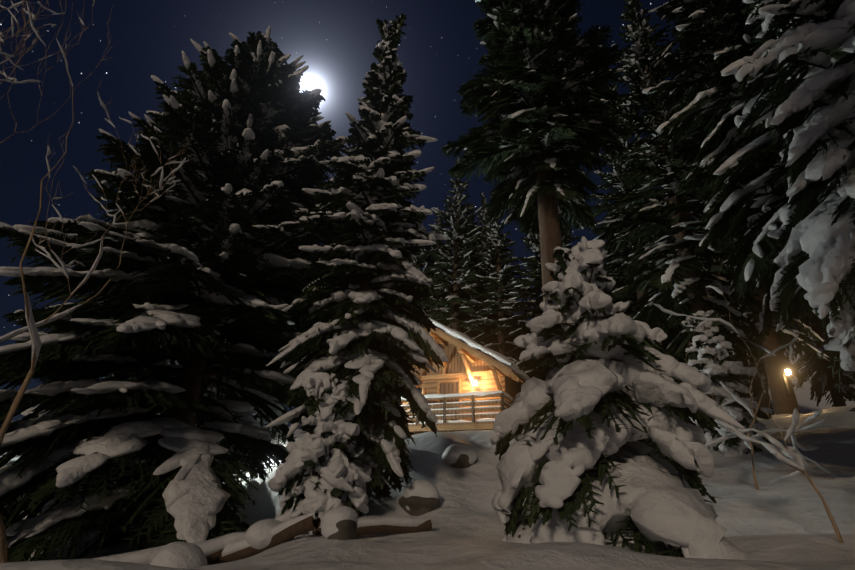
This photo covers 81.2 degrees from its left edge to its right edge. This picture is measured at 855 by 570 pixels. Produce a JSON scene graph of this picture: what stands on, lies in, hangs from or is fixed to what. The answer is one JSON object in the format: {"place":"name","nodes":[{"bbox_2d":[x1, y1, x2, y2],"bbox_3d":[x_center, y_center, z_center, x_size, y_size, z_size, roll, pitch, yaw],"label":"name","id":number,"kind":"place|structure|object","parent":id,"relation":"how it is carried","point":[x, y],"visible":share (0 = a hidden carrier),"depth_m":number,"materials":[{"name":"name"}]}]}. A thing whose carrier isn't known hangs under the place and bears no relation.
{"place":"outdoors","nodes":[
{"label":"outdoors","id":0,"kind":"place"},
{"bbox_2d":[0,0,796,428],"label":"sky","id":1,"kind":"structure","parent":0,"point":[439,51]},
{"bbox_2d":[0,333,854,569],"bbox_3d":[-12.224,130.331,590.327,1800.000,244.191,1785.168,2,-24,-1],"label":"snow ground","id":2,"kind":"structure","parent":0,"point":[786,524],"depth_m":5.91,"materials":[{"name":"white snow"}]},
{"bbox_2d":[0,5,73,562],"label":"bare tree","id":3,"kind":"object","parent":2,"relation":"on","point":[34,337],"visible":0.98,"depth_m":5.70,"materials":[{"name":"brown plant"}]},
{"bbox_2d":[0,0,193,342],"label":"bare tree","id":4,"kind":"object","parent":2,"relation":"on","point":[14,333],"visible":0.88,"depth_m":7.33,"materials":[{"name":"brown plant"}]},
{"bbox_2d":[93,532,245,564],"bbox_3d":[-2.861,2.856,5.130,2.259,0.591,0.257,14,-27,-25],"label":"fallen log","id":5,"kind":"object","parent":2,"relation":"on","point":[212,549],"visible":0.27,"depth_m":5.31,"materials":[{"name":"white plant"}]},
{"bbox_2d":[149,542,206,568],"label":"gully rock","id":6,"kind":"object","parent":2,"relation":"on","point":[186,555],"visible":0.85,"depth_m":4.76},
{"bbox_2d":[0,26,358,561],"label":"spruce tree","id":7,"kind":"object","parent":2,"relation":"on","point":[183,322],"visible":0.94,"depth_m":9.26,"materials":[{"name":"green plant"}]},
{"bbox_2d":[209,511,320,564],"bbox_3d":[-2.065,2.912,5.398,2.059,0.898,0.185,-10,-26,23],"label":"fallen log","id":8,"kind":"object","parent":2,"relation":"on","point":[283,532],"visible":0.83,"depth_m":5.21,"materials":[{"name":"brown plant"}]},
{"bbox_2d":[245,519,293,549],"bbox_3d":[-1.712,2.755,5.389,0.524,0.411,0.459,14,-27,-26],"label":"gully rock","id":9,"kind":"object","parent":2,"relation":"on","point":[258,535],"visible":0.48,"depth_m":5.21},
{"bbox_2d":[268,372,371,533],"bbox_3d":[-1.528,2.874,7.311,1.442,3.177,1.572,2,-24,-1],"label":"snowy conifer tree","id":10,"kind":"object","parent":2,"relation":"on","point":[317,471],"visible":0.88,"depth_m":7.07,"materials":[{"name":"white snow"}]},
{"bbox_2d":[321,506,359,539],"bbox_3d":[-0.840,2.396,4.950,0.359,0.372,0.431,-8,-26,21],"label":"gully rock","id":11,"kind":"object","parent":2,"relation":"on","point":[340,523],"visible":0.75,"depth_m":4.81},
{"bbox_2d":[265,13,448,514],"bbox_3d":[-1.158,-1.387,10.424,3.237,11.450,3.405,2,-24,-1],"label":"spruce tree","id":12,"kind":"object","parent":2,"relation":"on","point":[371,346],"visible":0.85,"depth_m":9.21,"materials":[{"name":"green plant"}]},
{"bbox_2d":[312,516,431,535],"bbox_3d":[-0.615,2.848,5.848,1.458,0.264,0.180,13,-26,-24],"label":"fallen log","id":13,"kind":"object","parent":2,"relation":"on","point":[388,525],"visible":0.75,"depth_m":5.89,"materials":[{"name":"brown plant"}]},
{"bbox_2d":[394,217,440,317],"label":"spruce tree","id":14,"kind":"object","parent":2,"relation":"on","point":[419,261],"visible":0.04,"depth_m":37.53,"materials":[{"name":"green plant"}]},
{"bbox_2d":[398,480,439,515],"bbox_3d":[-0.111,3.389,7.815,0.628,0.617,0.662,9,-25,-16],"label":"slope rock","id":15,"kind":"object","parent":2,"relation":"on","point":[419,497],"visible":0.9,"depth_m":7.62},
{"bbox_2d":[425,207,452,325],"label":"spruce tree","id":16,"kind":"object","parent":2,"relation":"on","point":[432,261],"visible":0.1,"depth_m":39.72,"materials":[{"name":"green plant"}]},
{"bbox_2d":[414,157,497,345],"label":"spruce tree","id":17,"kind":"object","parent":2,"relation":"on","point":[462,272],"visible":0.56,"depth_m":34.46,"materials":[{"name":"green plant"}]},
{"bbox_2d":[442,444,476,467],"bbox_3d":[0.661,3.523,10.176,0.743,0.518,0.634,15,-27,-28],"label":"slope rock","id":18,"kind":"object","parent":2,"relation":"on","point":[457,456],"visible":0.83,"depth_m":9.96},
{"bbox_2d":[400,319,529,435],"bbox_3d":[0.705,7.618,28.126,11.543,8.137,10.952,-9,-26,22],"label":"chalet","id":19,"kind":"object","parent":2,"relation":"on","point":[472,385],"visible":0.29,"depth_m":24.02,"materials":[{"name":"brown wood"}]},
{"bbox_2d":[436,202,509,351],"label":"spruce tree","id":20,"kind":"object","parent":2,"relation":"on","point":[480,274],"visible":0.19,"depth_m":35.15,"materials":[{"name":"green plant"}]},
{"bbox_2d":[459,192,523,358],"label":"spruce tree","id":21,"kind":"object","parent":2,"relation":"on","point":[483,214],"visible":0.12,"depth_m":48.46,"materials":[{"name":"green plant"}]},
{"bbox_2d":[460,191,531,369],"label":"spruce tree","id":22,"kind":"object","parent":2,"relation":"on","point":[499,250],"visible":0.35,"depth_m":32.44,"materials":[{"name":"green plant"}]},
{"bbox_2d":[482,219,511,330],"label":"spruce tree","id":23,"kind":"object","parent":2,"relation":"on","point":[489,245],"visible":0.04,"depth_m":57.64,"materials":[{"name":"green plant"}]},
{"bbox_2d":[498,232,572,380],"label":"spruce tree","id":24,"kind":"object","parent":2,"relation":"on","point":[535,279],"visible":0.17,"depth_m":28.63,"materials":[{"name":"green plant"}]},
{"bbox_2d":[441,0,633,367],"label":"tall spruce tree","id":25,"kind":"object","parent":2,"relation":"on","point":[537,89],"visible":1,"depth_m":17.11,"materials":[{"name":"green plant"}]},
{"bbox_2d":[524,235,570,379],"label":"spruce tree","id":26,"kind":"object","parent":2,"relation":"on","point":[563,238],"depth_m":34.37,"materials":[{"name":"green plant"}]},
{"bbox_2d":[524,207,581,321],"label":"spruce tree","id":27,"kind":"object","parent":2,"relation":"on","point":[571,239],"visible":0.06,"depth_m":40.85,"materials":[{"name":"green plant"}]},
{"bbox_2d":[490,237,747,559],"bbox_3d":[2.001,1.826,5.523,2.568,5.256,2.787,2,-24,-1],"label":"snowy conifer tree","id":28,"kind":"object","parent":2,"relation":"on","point":[608,447],"visible":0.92,"depth_m":5.04,"materials":[{"name":"white snow"}]},
{"bbox_2d":[586,82,688,362],"bbox_3d":[11.486,-2.772,28.082,7.603,22.042,6.576,2,-24,-1],"label":"spruce tree","id":29,"kind":"object","parent":2,"relation":"on","point":[614,178],"visible":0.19,"depth_m":27.42,"materials":[{"name":"green plant"}]},
{"bbox_2d":[612,248,685,359],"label":"spruce tree","id":30,"kind":"object","parent":2,"relation":"on","point":[636,292],"depth_m":32.77,"materials":[{"name":"green plant"}]},
{"bbox_2d":[593,0,776,364],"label":"spruce tree","id":31,"kind":"object","parent":2,"relation":"on","point":[691,271],"visible":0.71,"depth_m":18.58,"materials":[{"name":"green plant"}]},
{"bbox_2d":[678,310,772,456],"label":"spruce tree","id":32,"kind":"object","parent":2,"relation":"on","point":[711,350],"visible":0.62,"depth_m":10.85,"materials":[{"name":"white plant"}]},
{"bbox_2d":[653,260,837,489],"bbox_3d":[5.174,1.288,7.857,2.628,3.807,1.227,8,-25,-13],"label":"bare sapling","id":33,"kind":"object","parent":2,"relation":"on","point":[796,444],"visible":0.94,"depth_m":7.62,"materials":[{"name":"brown plant"}]},
{"bbox_2d":[642,0,854,379],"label":"spruce tree","id":34,"kind":"object","parent":2,"relation":"on","point":[749,198],"visible":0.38,"depth_m":12.36,"materials":[{"name":"green plant"}]},
{"bbox_2d":[676,89,829,414],"bbox_3d":[14.830,-5.391,24.928,7.099,24.048,7.541,2,-24,-1],"label":"spruce tree","id":35,"kind":"object","parent":2,"relation":"on","point":[783,403],"visible":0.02,"depth_m":20.99,"materials":[{"name":"brown plant"}]},
{"bbox_2d":[701,210,806,415],"bbox_3d":[19.011,-0.681,31.363,6.448,19.101,5.683,16,-28,-29],"label":"spruce tree","id":36,"kind":"object","parent":2,"relation":"on","point":[757,387],"depth_m":27.89,"materials":[{"name":"green plant"}]},
{"bbox_2d":[685,345,843,542],"bbox_3d":[3.831,1.831,6.069,0.998,2.406,2.396,9,-25,-16],"label":"bare sapling","id":37,"kind":"object","parent":2,"relation":"on","point":[796,460],"visible":0.69,"depth_m":5.40,"materials":[{"name":"brown plant"}]},
{"bbox_2d":[781,366,791,396],"bbox_3d":[12.462,3.330,17.226,0.203,1.015,0.404,2,-24,-1],"label":"lamp","id":38,"kind":"object","parent":2,"relation":"on","point":[787,369],"depth_m":17.28,"materials":[{"name":"white metal"}]},
{"bbox_2d":[721,0,854,411],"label":"spruce tree","id":39,"kind":"object","parent":2,"relation":"on","point":[803,65],"visible":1,"depth_m":6.74,"materials":[{"name":"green plant"}]},
{"bbox_2d":[782,310,854,406],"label":"spruce tree","id":40,"kind":"object","parent":2,"relation":"on","point":[823,381],"visible":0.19,"depth_m":33.74,"materials":[{"name":"green plant"}]}
]}

